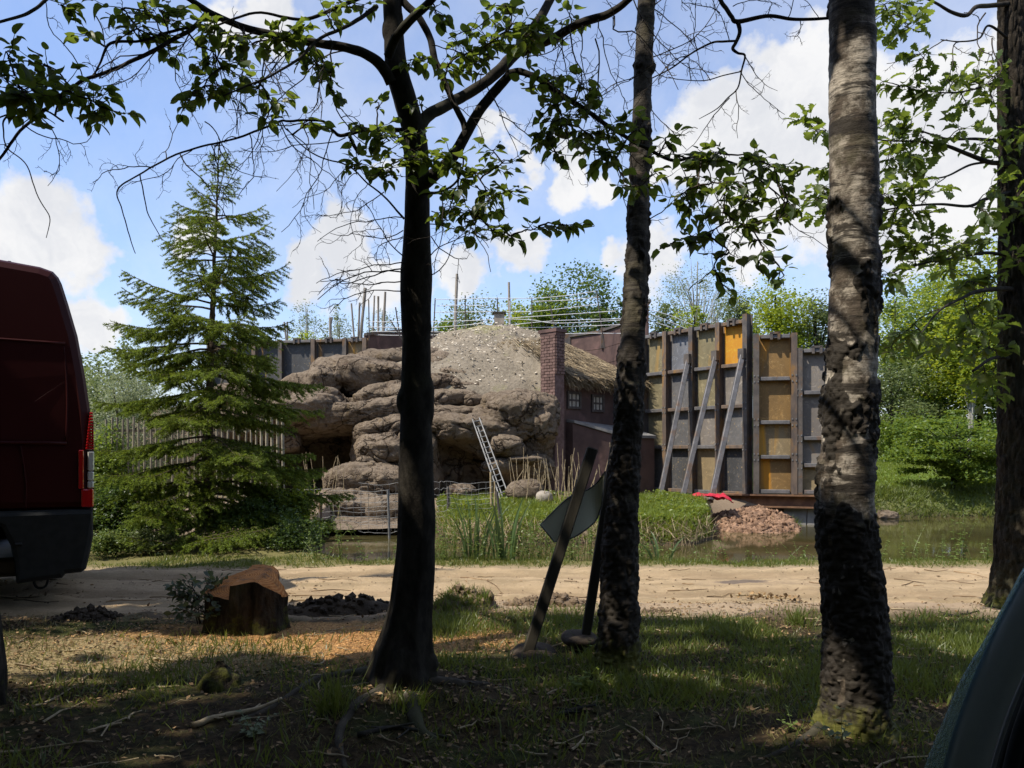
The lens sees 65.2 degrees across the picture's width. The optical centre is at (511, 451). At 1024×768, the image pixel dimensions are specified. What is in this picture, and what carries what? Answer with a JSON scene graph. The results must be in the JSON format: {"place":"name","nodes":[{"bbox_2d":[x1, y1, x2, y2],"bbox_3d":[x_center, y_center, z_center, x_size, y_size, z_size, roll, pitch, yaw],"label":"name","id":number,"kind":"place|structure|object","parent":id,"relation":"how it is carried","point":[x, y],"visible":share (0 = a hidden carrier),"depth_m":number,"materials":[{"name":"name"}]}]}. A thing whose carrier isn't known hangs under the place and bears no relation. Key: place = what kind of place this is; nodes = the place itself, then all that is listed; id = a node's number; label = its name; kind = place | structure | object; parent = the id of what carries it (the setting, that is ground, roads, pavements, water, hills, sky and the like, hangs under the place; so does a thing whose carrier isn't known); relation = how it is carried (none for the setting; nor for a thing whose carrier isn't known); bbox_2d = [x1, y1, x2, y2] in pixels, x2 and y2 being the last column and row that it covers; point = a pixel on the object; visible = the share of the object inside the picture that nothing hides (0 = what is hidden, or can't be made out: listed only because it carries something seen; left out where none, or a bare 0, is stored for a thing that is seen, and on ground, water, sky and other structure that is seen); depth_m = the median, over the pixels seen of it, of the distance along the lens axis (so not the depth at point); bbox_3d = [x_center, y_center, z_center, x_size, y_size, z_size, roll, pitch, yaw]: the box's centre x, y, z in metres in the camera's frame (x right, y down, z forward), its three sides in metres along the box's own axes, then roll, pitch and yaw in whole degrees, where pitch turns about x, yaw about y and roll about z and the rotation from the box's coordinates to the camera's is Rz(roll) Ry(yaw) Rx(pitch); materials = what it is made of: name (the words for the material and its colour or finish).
{"place":"outdoors","nodes":[
{"label":"outdoors","id":0,"kind":"place"},
{"bbox_2d":[0,565,989,616],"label":"dirt track","id":1,"kind":"structure","parent":0,"point":[509,584],"depth_m":6.55,"materials":[{"name":"beige soil"}]},
{"bbox_2d":[0,260,93,588],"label":"parked van","id":2,"kind":"object","parent":1,"relation":"on","point":[46,480],"visible":1,"depth_m":5.61,"materials":[{"name":"red paint"}]},
{"bbox_2d":[5,566,982,606],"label":"track pebbles","id":3,"kind":"object","parent":1,"relation":"on","point":[481,578],"visible":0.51,"depth_m":6.60,"materials":[{"name":"stone"}]},
{"bbox_2d":[503,592,585,606],"bbox_3d":[0.285,1.103,5.749,0.828,0.193,0.393,0,0,0],"label":"earth mound","id":4,"kind":"object","parent":1,"relation":"on","point":[563,599],"visible":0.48,"depth_m":5.69,"materials":[{"name":"soil"}]},
{"bbox_2d":[641,607,682,614],"bbox_3d":[1.043,1.139,5.550,0.575,0.112,0.253,0,0,0],"label":"earth mound","id":5,"kind":"object","parent":1,"relation":"on","point":[655,609],"visible":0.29,"depth_m":5.54,"materials":[{"name":"soil"}]},
{"bbox_2d":[730,591,811,601],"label":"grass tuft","id":6,"kind":"object","parent":1,"relation":"on","point":[758,595],"visible":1,"depth_m":6.05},
{"bbox_2d":[0,0,997,422],"label":"sky","id":7,"kind":"structure","parent":0,"point":[87,244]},
{"bbox_2d":[0,600,998,767],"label":"grass","id":8,"kind":"structure","parent":0,"point":[961,633],"depth_m":3.90,"materials":[{"name":"green plant"}]},
{"bbox_2d":[0,455,999,767],"bbox_3d":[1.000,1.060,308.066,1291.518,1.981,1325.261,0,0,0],"label":"ground","id":9,"kind":"structure","parent":0,"point":[218,705],"depth_m":3.36,"materials":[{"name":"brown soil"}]},
{"bbox_2d":[0,614,8,704],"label":"beech tree","id":10,"kind":"object","parent":9,"relation":"on","point":[3,679],"visible":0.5,"depth_m":3.47,"materials":[{"name":"brown plant"}]},
{"bbox_2d":[47,603,123,622],"bbox_3d":[-2.809,1.127,5.320,0.598,0.207,0.391,0,0,0],"label":"earth mound","id":11,"kind":"object","parent":9,"relation":"on","point":[99,613],"visible":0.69,"depth_m":5.27,"materials":[{"name":"soil"}]},
{"bbox_2d":[82,348,119,434],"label":"broadleaf tree","id":12,"kind":"object","parent":9,"relation":"on","point":[97,364],"visible":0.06,"depth_m":28.02,"materials":[{"name":"green plant"}]},
{"bbox_2d":[86,717,126,736],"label":"fallen branch","id":13,"kind":"object","parent":9,"relation":"on","point":[90,731],"visible":0.96,"depth_m":3.10,"materials":[{"name":"grey wood"}]},
{"bbox_2d":[89,528,135,558],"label":"shrub","id":14,"kind":"object","parent":9,"relation":"on","point":[105,543],"visible":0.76,"depth_m":8.41,"materials":[{"name":"green plant"}]},
{"bbox_2d":[81,352,157,447],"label":"broadleaf tree","id":15,"kind":"object","parent":9,"relation":"on","point":[93,380],"visible":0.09,"depth_m":21.82,"materials":[{"name":"green plant"}]},
{"bbox_2d":[91,422,154,512],"bbox_3d":[-6.288,0.472,12.432,1.447,1.845,1.471,0,0,0],"label":"shrub","id":16,"kind":"object","parent":9,"relation":"on","point":[101,467],"visible":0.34,"depth_m":12.34,"materials":[{"name":"green plant"}]},
{"bbox_2d":[87,336,166,427],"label":"broadleaf tree","id":17,"kind":"object","parent":9,"relation":"on","point":[126,346],"visible":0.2,"depth_m":25.76,"materials":[{"name":"green plant"}]},
{"bbox_2d":[91,477,170,536],"bbox_3d":[-4.572,0.841,9.246,1.202,1.150,1.312,0,0,0],"label":"shrub","id":18,"kind":"object","parent":9,"relation":"on","point":[104,520],"visible":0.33,"depth_m":9.00,"materials":[{"name":"green plant"}]},
{"bbox_2d":[85,360,199,487],"bbox_3d":[-7.186,-0.250,14.930,2.965,2.985,3.014,0,0,0],"label":"shrub","id":19,"kind":"object","parent":9,"relation":"on","point":[128,395],"visible":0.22,"depth_m":14.85,"materials":[{"name":"green plant"}]},
{"bbox_2d":[115,519,182,557],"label":"shrub","id":20,"kind":"object","parent":9,"relation":"on","point":[146,533],"visible":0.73,"depth_m":8.60,"materials":[{"name":"green plant"}]},
{"bbox_2d":[103,417,284,517],"bbox_3d":[-4.938,0.404,12.408,2.852,1.920,0.064,0,0,0],"label":"bar fence","id":21,"kind":"object","parent":9,"relation":"on","point":[138,430],"visible":0.15,"depth_m":12.39,"materials":[{"name":"grey metal"}]},
{"bbox_2d":[163,569,230,624],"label":"sapling","id":22,"kind":"object","parent":9,"relation":"on","point":[189,596],"visible":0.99,"depth_m":4.91,"materials":[{"name":"green plant"}]},
{"bbox_2d":[196,661,240,692],"bbox_3d":[-1.376,1.063,3.777,0.216,0.141,0.188,0,0,23],"label":"mossy rock","id":23,"kind":"object","parent":9,"relation":"on","point":[220,676],"visible":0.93,"depth_m":3.73,"materials":[{"name":"green stone"}]},
{"bbox_2d":[91,147,356,558],"bbox_3d":[-3.663,-1.251,9.715,3.105,4.909,3.234,0,0,30],"label":"spruce tree","id":24,"kind":"object","parent":9,"relation":"on","point":[247,461],"visible":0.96,"depth_m":9.24,"materials":[{"name":"green plant"}]},
{"bbox_2d":[190,697,282,728],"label":"fallen branch","id":25,"kind":"object","parent":9,"relation":"on","point":[205,720],"visible":0.99,"depth_m":3.25,"materials":[{"name":"wood"}]},
{"bbox_2d":[202,564,290,635],"bbox_3d":[-1.650,0.951,5.035,0.523,0.418,0.462,0,0,0],"label":"tree stump","id":26,"kind":"object","parent":9,"relation":"on","point":[252,600],"visible":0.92,"depth_m":4.88,"materials":[{"name":"brown wood"}]},
{"bbox_2d":[235,709,279,736],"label":"seedling","id":27,"kind":"object","parent":9,"relation":"on","point":[255,728],"visible":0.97,"depth_m":3.00,"materials":[{"name":"green plant"}]},
{"bbox_2d":[203,491,315,547],"bbox_3d":[-3.016,0.939,9.440,1.317,0.934,1.214,0,0,0],"label":"shrub","id":28,"kind":"object","parent":9,"relation":"on","point":[256,504],"visible":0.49,"depth_m":9.23,"materials":[{"name":"green plant"}]},
{"bbox_2d":[227,462,325,539],"bbox_3d":[-2.849,0.763,9.933,1.068,1.278,1.350,0,0,0],"label":"shrub","id":29,"kind":"object","parent":9,"relation":"on","point":[300,493],"visible":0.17,"depth_m":9.88,"materials":[{"name":"green plant"}]},
{"bbox_2d":[206,336,367,383],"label":"steel wall","id":30,"kind":"structure","parent":9,"relation":"on","point":[295,355],"depth_m":22.33,"materials":[{"name":"metal"}]},
{"bbox_2d":[260,516,330,551],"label":"shrub","id":31,"kind":"object","parent":9,"relation":"on","point":[295,536],"visible":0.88,"depth_m":8.76,"materials":[{"name":"green plant"}]},
{"bbox_2d":[22,612,581,679],"bbox_3d":[-1.254,1.083,4.676,4.395,0.120,2.074,0,0,0],"label":"sawdust","id":32,"kind":"object","parent":9,"relation":"on","point":[326,638],"visible":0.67,"depth_m":4.62},
{"bbox_2d":[288,299,335,339],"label":"birch sapling","id":33,"kind":"object","parent":9,"relation":"on","point":[307,323],"visible":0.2,"depth_m":33.94,"materials":[{"name":"green plant"}]},
{"bbox_2d":[287,592,388,616],"bbox_3d":[-1.236,1.099,5.620,0.943,0.237,0.483,0,0,0],"label":"earth mound","id":34,"kind":"object","parent":9,"relation":"on","point":[337,604],"visible":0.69,"depth_m":5.50,"materials":[{"name":"soil"}]},
{"bbox_2d":[291,653,388,717],"bbox_3d":[-0.725,0.925,3.205,0.350,0.249,0.362,0,0,-30],"label":"grass tuft","id":35,"kind":"object","parent":9,"relation":"on","point":[336,697],"visible":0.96,"depth_m":3.18,"materials":[{"name":"green plant"}]},
{"bbox_2d":[322,303,357,338],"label":"birch sapling","id":36,"kind":"object","parent":9,"relation":"on","point":[338,326],"visible":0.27,"depth_m":33.85,"materials":[{"name":"green plant"}]},
{"bbox_2d":[129,347,560,529],"bbox_3d":[-3.947,-0.335,17.024,9.904,4.368,6.849,0,0,0],"label":"rock outcrop","id":37,"kind":"object","parent":9,"relation":"on","point":[356,430],"visible":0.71,"depth_m":16.31,"materials":[{"name":"brown stone"}]},
{"bbox_2d":[303,447,607,516],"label":"dry stalks","id":38,"kind":"object","parent":37,"relation":"on","point":[528,469],"visible":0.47,"depth_m":14.71,"materials":[{"name":"beige plant"}]},
{"bbox_2d":[356,308,400,335],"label":"birch sapling","id":39,"kind":"object","parent":9,"relation":"on","point":[386,318],"visible":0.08,"depth_m":33.06,"materials":[{"name":"green plant"}]},
{"bbox_2d":[297,472,500,538],"bbox_3d":[-1.940,1.022,13.101,3.703,1.328,1.052,0,0,0],"label":"wire fence","id":40,"kind":"object","parent":9,"relation":"on","point":[496,497],"visible":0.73,"depth_m":13.35,"materials":[{"name":"metal"}]},
{"bbox_2d":[357,722,446,738],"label":"fallen branch","id":41,"kind":"object","parent":9,"relation":"on","point":[376,729],"visible":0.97,"depth_m":3.06,"materials":[{"name":"brown wood"}]},
{"bbox_2d":[390,679,436,714],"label":"grass tuft","id":42,"kind":"object","parent":9,"relation":"on","point":[422,700],"visible":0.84,"depth_m":3.24,"materials":[{"name":"green plant"}]},
{"bbox_2d":[0,0,827,767],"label":"beech tree","id":43,"kind":"object","parent":9,"relation":"on","point":[404,654],"visible":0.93,"depth_m":3.30,"materials":[{"name":"green plant"}]},
{"bbox_2d":[431,315,467,331],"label":"broadleaf tree","id":44,"kind":"object","parent":9,"relation":"on","point":[441,327],"depth_m":29.48,"materials":[{"name":"green plant"}]},
{"bbox_2d":[433,580,497,613],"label":"mound grass","id":45,"kind":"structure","parent":9,"relation":"on","point":[437,601],"depth_m":5.47,"materials":[{"name":"green plant"}]},
{"bbox_2d":[435,290,505,330],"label":"broadleaf tree","id":46,"kind":"object","parent":9,"relation":"on","point":[468,312],"visible":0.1,"depth_m":31.34,"materials":[{"name":"green plant"}]},
{"bbox_2d":[449,487,509,558],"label":"iris clump","id":47,"kind":"object","parent":9,"relation":"on","point":[464,543],"visible":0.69,"depth_m":8.19,"materials":[{"name":"green plant"}]},
{"bbox_2d":[0,608,965,767],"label":"twig litter","id":48,"kind":"object","parent":9,"relation":"on","point":[468,725],"visible":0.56,"depth_m":3.25,"materials":[{"name":"brown wood"}]},
{"bbox_2d":[472,417,505,499],"bbox_3d":[-0.459,0.148,15.252,0.228,1.618,1.429,0,0,-30],"label":"ladder","id":49,"kind":"object","parent":9,"relation":"on","point":[483,442],"visible":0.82,"depth_m":15.20,"materials":[{"name":"silver metal"}]},
{"bbox_2d":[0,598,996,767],"bbox_3d":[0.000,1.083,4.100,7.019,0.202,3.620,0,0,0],"label":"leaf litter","id":50,"kind":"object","parent":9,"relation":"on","point":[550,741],"visible":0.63,"depth_m":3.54,"materials":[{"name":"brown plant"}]},
{"bbox_2d":[480,495,532,560],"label":"iris clump","id":51,"kind":"object","parent":9,"relation":"on","point":[513,533],"visible":0.81,"depth_m":8.14,"materials":[{"name":"green plant"}]},
{"bbox_2d":[364,299,650,367],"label":"board wall","id":52,"kind":"structure","parent":9,"relation":"on","point":[592,343],"depth_m":22.78,"materials":[{"name":"wood"}]},
{"bbox_2d":[368,291,691,348],"bbox_3d":[0.415,-3.571,21.559,8.789,1.544,2.428,0,0,16],"label":"electric fence","id":53,"kind":"object","parent":52,"relation":"on","point":[465,320],"visible":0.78,"depth_m":21.75,"materials":[{"name":"metal"}]},
{"bbox_2d":[490,299,543,326],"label":"broadleaf tree","id":54,"kind":"object","parent":9,"relation":"on","point":[520,313],"visible":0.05,"depth_m":30.43,"materials":[{"name":"green plant"}]},
{"bbox_2d":[505,479,544,500],"bbox_3d":[0.239,0.718,14.941,0.745,0.408,0.772,0,0,0],"label":"stone","id":55,"kind":"object","parent":9,"relation":"on","point":[522,486],"visible":0.8,"depth_m":14.60,"materials":[{"name":"beige stone"}]},
{"bbox_2d":[396,311,655,495],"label":"mound house","id":56,"kind":"structure","parent":9,"relation":"on","point":[499,355],"depth_m":17.45,"materials":[{"name":"stone"}]},
{"bbox_2d":[454,274,457,330],"bbox_3d":[-1.664,-3.593,23.505,0.151,3.231,0.114,0,0,-22],"label":"timber pole","id":57,"kind":"object","parent":56,"relation":"on","point":[455,303],"visible":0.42,"depth_m":23.47,"materials":[{"name":"grey wood"}]},
{"bbox_2d":[567,391,581,408],"bbox_3d":[1.324,-1.089,17.115,0.417,0.375,0.060,0,0,-41],"label":"window","id":58,"kind":"structure","parent":56,"relation":"in","point":[574,399],"depth_m":17.11,"materials":[{"name":"grey glass"}]},
{"bbox_2d":[591,394,604,412],"bbox_3d":[1.881,-1.049,17.594,0.397,0.384,0.060,0,0,-41],"label":"window","id":59,"kind":"structure","parent":56,"relation":"in","point":[597,401],"depth_m":17.59,"materials":[{"name":"grey glass"}]},
{"bbox_2d":[87,550,992,569],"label":"verge grass","id":60,"kind":"structure","parent":9,"relation":"on","point":[453,562],"depth_m":7.87,"materials":[{"name":"green plant"}]},
{"bbox_2d":[517,275,586,334],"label":"broadleaf tree","id":61,"kind":"object","parent":9,"relation":"on","point":[543,306],"visible":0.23,"depth_m":29.50,"materials":[{"name":"green plant"}]},
{"bbox_2d":[510,431,612,659],"bbox_3d":[0.265,0.545,4.340,0.628,1.354,0.331,0,0,-22],"label":"leaning sign","id":62,"kind":"object","parent":9,"relation":"on","point":[581,509],"visible":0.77,"depth_m":4.28,"materials":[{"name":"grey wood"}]},
{"bbox_2d":[521,258,622,350],"bbox_3d":[2.714,-3.047,31.163,5.075,8.518,5.233,0,0,0],"label":"broadleaf tree","id":63,"kind":"object","parent":9,"relation":"on","point":[586,314],"visible":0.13,"depth_m":30.00,"materials":[{"name":"green plant"}]},
{"bbox_2d":[555,703,595,717],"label":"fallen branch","id":64,"kind":"object","parent":9,"relation":"on","point":[578,707],"visible":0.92,"depth_m":3.33,"materials":[{"name":"brown wood"}]},
{"bbox_2d":[435,489,716,542],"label":"island grass","id":65,"kind":"structure","parent":9,"relation":"on","point":[534,505],"depth_m":13.21,"materials":[{"name":"green plant"}]},
{"bbox_2d":[437,513,725,545],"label":"dry reeds","id":66,"kind":"object","parent":9,"relation":"on","point":[657,536],"visible":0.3,"depth_m":12.32,"materials":[{"name":"plant"}]},
{"bbox_2d":[567,667,612,688],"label":"seedling","id":67,"kind":"object","parent":9,"relation":"on","point":[575,684],"visible":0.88,"depth_m":3.61,"materials":[{"name":"green plant"}]},
{"bbox_2d":[577,298,622,349],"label":"broadleaf tree","id":68,"kind":"object","parent":9,"relation":"on","point":[604,315],"visible":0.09,"depth_m":28.87,"materials":[{"name":"green plant"}]},
{"bbox_2d":[301,500,970,561],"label":"bank weeds","id":69,"kind":"object","parent":9,"relation":"on","point":[539,546],"visible":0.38,"depth_m":8.08,"materials":[{"name":"green plant"}]},
{"bbox_2d":[577,0,722,672],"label":"birch tree","id":70,"kind":"object","parent":9,"relation":"on","point":[619,622],"visible":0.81,"depth_m":3.90,"materials":[{"name":"brown plant"}]},
{"bbox_2d":[639,532,685,559],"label":"iris clump","id":71,"kind":"object","parent":9,"relation":"on","point":[657,551],"visible":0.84,"depth_m":8.07,"materials":[{"name":"green plant"}]},
{"bbox_2d":[649,299,692,332],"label":"broadleaf tree","id":72,"kind":"object","parent":9,"relation":"on","point":[664,307],"visible":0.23,"depth_m":29.89,"materials":[{"name":"green plant"}]},
{"bbox_2d":[665,305,708,331],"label":"broadleaf tree","id":73,"kind":"object","parent":9,"relation":"on","point":[698,319],"visible":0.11,"depth_m":26.87,"materials":[{"name":"green plant"}]},
{"bbox_2d":[643,313,752,500],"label":"steel wall","id":74,"kind":"structure","parent":9,"relation":"on","point":[698,411],"depth_m":16.86,"materials":[{"name":"metal"}]},
{"bbox_2d":[648,249,758,334],"bbox_3d":[7.693,-3.798,33.035,5.364,9.408,4.764,0,0,0],"label":"birch tree","id":75,"kind":"object","parent":9,"relation":"on","point":[697,302],"visible":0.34,"depth_m":32.97,"materials":[{"name":"green plant"}]},
{"bbox_2d":[693,492,733,502],"bbox_3d":[3.720,0.875,15.000,0.760,0.200,0.500,0,0,0],"label":"red cloth","id":76,"kind":"object","parent":9,"relation":"on","point":[717,496],"visible":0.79,"depth_m":14.94,"materials":[{"name":"red fabric"}]},
{"bbox_2d":[708,285,769,334],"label":"broadleaf tree","id":77,"kind":"object","parent":9,"relation":"on","point":[729,315],"visible":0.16,"depth_m":29.52,"materials":[{"name":"green plant"}]},
{"bbox_2d":[710,504,801,533],"bbox_3d":[4.445,1.523,15.100,2.415,1.000,2.645,0,0,0],"label":"rubble heap","id":78,"kind":"object","parent":9,"relation":"on","point":[757,519],"visible":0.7,"depth_m":14.77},
{"bbox_2d":[718,493,815,524],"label":"foundation beam","id":79,"kind":"structure","parent":9,"relation":"on","point":[797,505],"depth_m":15.70,"materials":[{"name":"concrete"}]},
{"bbox_2d":[753,332,796,493],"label":"steel wall","id":80,"kind":"structure","parent":79,"relation":"on","point":[775,416],"depth_m":15.82,"materials":[{"name":"metal"}]},
{"bbox_2d":[797,345,825,493],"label":"steel wall","id":81,"kind":"structure","parent":79,"relation":"on","point":[810,368],"depth_m":15.67,"materials":[{"name":"metal"}]},
{"bbox_2d":[630,0,906,760],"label":"birch tree","id":82,"kind":"object","parent":9,"relation":"on","point":[857,683],"visible":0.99,"depth_m":2.91,"materials":[{"name":"grey plant"}]},
{"bbox_2d":[736,273,819,379],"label":"broadleaf tree","id":83,"kind":"object","parent":9,"relation":"on","point":[776,315],"visible":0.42,"depth_m":26.34,"materials":[{"name":"green plant"}]},
{"bbox_2d":[781,603,821,628],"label":"grass tuft","id":84,"kind":"object","parent":9,"relation":"on","point":[793,620],"visible":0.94,"depth_m":5.03,"materials":[{"name":"green plant"}]},
{"bbox_2d":[789,288,828,349],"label":"broadleaf tree","id":85,"kind":"object","parent":9,"relation":"on","point":[821,317],"visible":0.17,"depth_m":26.79,"materials":[{"name":"green plant"}]},
{"bbox_2d":[800,706,851,743],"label":"seedling","id":86,"kind":"object","parent":9,"relation":"on","point":[844,733],"visible":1,"depth_m":2.78,"materials":[{"name":"green plant"}]},
{"bbox_2d":[877,510,898,518],"bbox_3d":[8.057,1.393,17.267,0.513,0.250,0.527,0,0,0],"label":"stone","id":87,"kind":"object","parent":9,"relation":"on","point":[885,514],"visible":0.6,"depth_m":17.04,"materials":[{"name":"beige stone"}]},
{"bbox_2d":[783,0,1023,609],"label":"oak tree","id":88,"kind":"object","parent":9,"relation":"on","point":[1006,220],"visible":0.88,"depth_m":5.44,"materials":[{"name":"green plant"}]},
{"bbox_2d":[878,272,940,421],"bbox_3d":[14.795,-3.088,30.804,4.098,7.508,4.123,0,0,0],"label":"broadleaf tree","id":89,"kind":"object","parent":9,"relation":"on","point":[885,321],"visible":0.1,"depth_m":31.01,"materials":[{"name":"green plant"}]},
{"bbox_2d":[877,341,952,461],"bbox_3d":[11.909,-1.337,24.983,3.004,4.069,3.214,0,0,0],"label":"broadleaf tree","id":90,"kind":"object","parent":9,"relation":"on","point":[892,401],"visible":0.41,"depth_m":24.50,"materials":[{"name":"green plant"}]},
{"bbox_2d":[877,408,964,462],"bbox_3d":[11.481,-0.265,22.932,2.759,1.899,3.242,0,0,-29],"label":"shrub","id":91,"kind":"object","parent":9,"relation":"on","point":[884,440],"visible":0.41,"depth_m":22.85,"materials":[{"name":"green plant"}]},
{"bbox_2d":[874,480,995,517],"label":"bank grass","id":92,"kind":"structure","parent":9,"relation":"on","point":[925,490],"depth_m":17.69,"materials":[{"name":"plant"}]},
{"bbox_2d":[877,279,993,460],"bbox_3d":[13.976,-2.647,27.096,4.432,6.660,4.778,0,0,0],"label":"broadleaf tree","id":93,"kind":"object","parent":9,"relation":"on","point":[904,352],"visible":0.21,"depth_m":26.55,"materials":[{"name":"green plant"}]},
{"bbox_2d":[875,460,995,514],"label":"meadow grass","id":94,"kind":"structure","parent":9,"relation":"on","point":[884,465],"depth_m":19.13,"materials":[{"name":"green plant"}]},
{"bbox_2d":[877,409,996,489],"bbox_3d":[10.017,0.132,18.308,3.400,2.186,2.664,0,0,0],"label":"shrub","id":95,"kind":"object","parent":9,"relation":"on","point":[954,443],"visible":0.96,"depth_m":17.98,"materials":[{"name":"green plant"}]},
{"bbox_2d":[879,250,995,447],"bbox_3d":[17.896,-3.888,32.802,7.029,9.050,6.554,0,0,0],"label":"broadleaf tree","id":96,"kind":"object","parent":9,"relation":"on","point":[929,283],"visible":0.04,"depth_m":33.07,"materials":[{"name":"green plant"}]},
{"bbox_2d":[880,225,997,441],"bbox_3d":[14.271,-3.039,25.133,4.975,7.452,5.196,0,0,0],"label":"broadleaf tree","id":97,"kind":"object","parent":9,"relation":"on","point":[955,309],"visible":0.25,"depth_m":24.84,"materials":[{"name":"green plant"}]},
{"bbox_2d":[946,500,976,559],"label":"bank weed","id":98,"kind":"object","parent":9,"relation":"on","point":[960,534],"visible":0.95,"depth_m":8.07,"materials":[{"name":"green plant"}]},
{"bbox_2d":[955,359,986,448],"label":"broadleaf tree","id":99,"kind":"object","parent":9,"relation":"on","point":[966,370],"visible":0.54,"depth_m":23.47,"materials":[{"name":"green plant"}]},
{"bbox_2d":[949,311,997,431],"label":"broadleaf tree","id":100,"kind":"object","parent":9,"relation":"on","point":[992,414],"visible":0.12,"depth_m":23.95,"materials":[{"name":"green plant"}]},
{"bbox_2d":[924,568,1023,767],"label":"parked car","id":101,"kind":"object","parent":9,"relation":"on","point":[982,725],"visible":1,"depth_m":0.77,"materials":[{"name":"plastic"}]},
{"bbox_2d":[315,517,993,563],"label":"pond water","id":102,"kind":"structure","parent":0,"point":[737,545],"depth_m":12.48,"materials":[{"name":"liquid"}]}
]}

